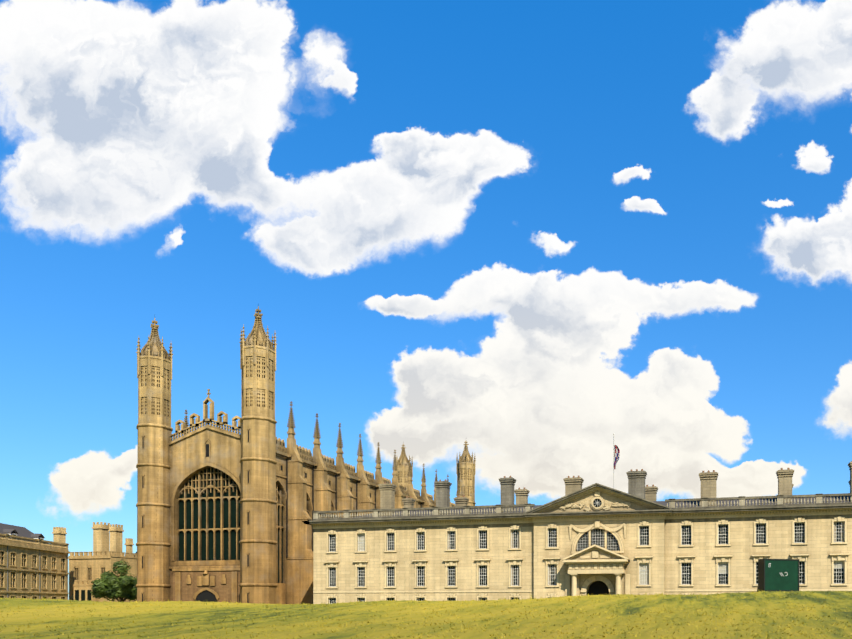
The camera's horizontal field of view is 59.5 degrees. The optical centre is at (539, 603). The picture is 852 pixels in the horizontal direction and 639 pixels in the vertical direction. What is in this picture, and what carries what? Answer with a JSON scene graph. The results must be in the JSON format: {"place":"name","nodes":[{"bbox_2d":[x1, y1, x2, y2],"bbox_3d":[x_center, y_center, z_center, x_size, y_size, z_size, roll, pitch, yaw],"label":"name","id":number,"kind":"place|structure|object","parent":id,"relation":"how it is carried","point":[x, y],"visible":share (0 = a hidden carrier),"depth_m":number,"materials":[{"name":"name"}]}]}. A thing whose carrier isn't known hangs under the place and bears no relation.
{"place":"outdoors","nodes":[
{"label":"outdoors","id":0,"kind":"place"},
{"bbox_2d":[0,523,70,599],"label":"building","id":1,"kind":"structure","parent":0,"point":[33,566],"depth_m":122.31,"materials":[{"name":"stone"}]},
{"bbox_2d":[52,522,136,601],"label":"building","id":2,"kind":"structure","parent":0,"point":[86,569],"depth_m":137.98,"materials":[{"name":"stone"}]},
{"bbox_2d":[0,590,851,638],"bbox_3d":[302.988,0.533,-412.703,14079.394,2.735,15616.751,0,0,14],"label":"meadow","id":3,"kind":"structure","parent":0,"point":[24,617],"depth_m":22.59,"materials":[{"name":"green plant"}]},
{"bbox_2d":[90,559,136,601],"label":"tree by chapel","id":4,"kind":"object","parent":3,"relation":"on","point":[110,585],"visible":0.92,"depth_m":115.23,"materials":[{"name":"green plant"}]},
{"bbox_2d":[135,306,475,603],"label":"chapel","id":5,"kind":"structure","parent":3,"relation":"on","point":[223,514],"depth_m":109.22,"materials":[{"name":"stone"}]},
{"bbox_2d":[757,559,798,591],"bbox_3d":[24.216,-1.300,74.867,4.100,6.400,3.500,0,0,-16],"label":"shipping container","id":6,"kind":"object","parent":3,"relation":"on","point":[781,575],"visible":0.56,"depth_m":74.04,"materials":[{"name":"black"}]},
{"bbox_2d":[0,0,851,599],"label":"sky","id":7,"kind":"structure","parent":0,"point":[530,234],"materials":[{"name":"blue"}]},
{"bbox_2d":[302,461,851,603],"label":"building","id":8,"kind":"structure","parent":0,"point":[600,539],"depth_m":91.75,"materials":[{"name":"stone"}]},
{"bbox_2d":[613,433,619,488],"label":"union flag","id":9,"kind":"object","parent":8,"relation":"on","point":[616,453],"visible":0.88,"depth_m":92.90,"materials":[{"name":"fabric"}]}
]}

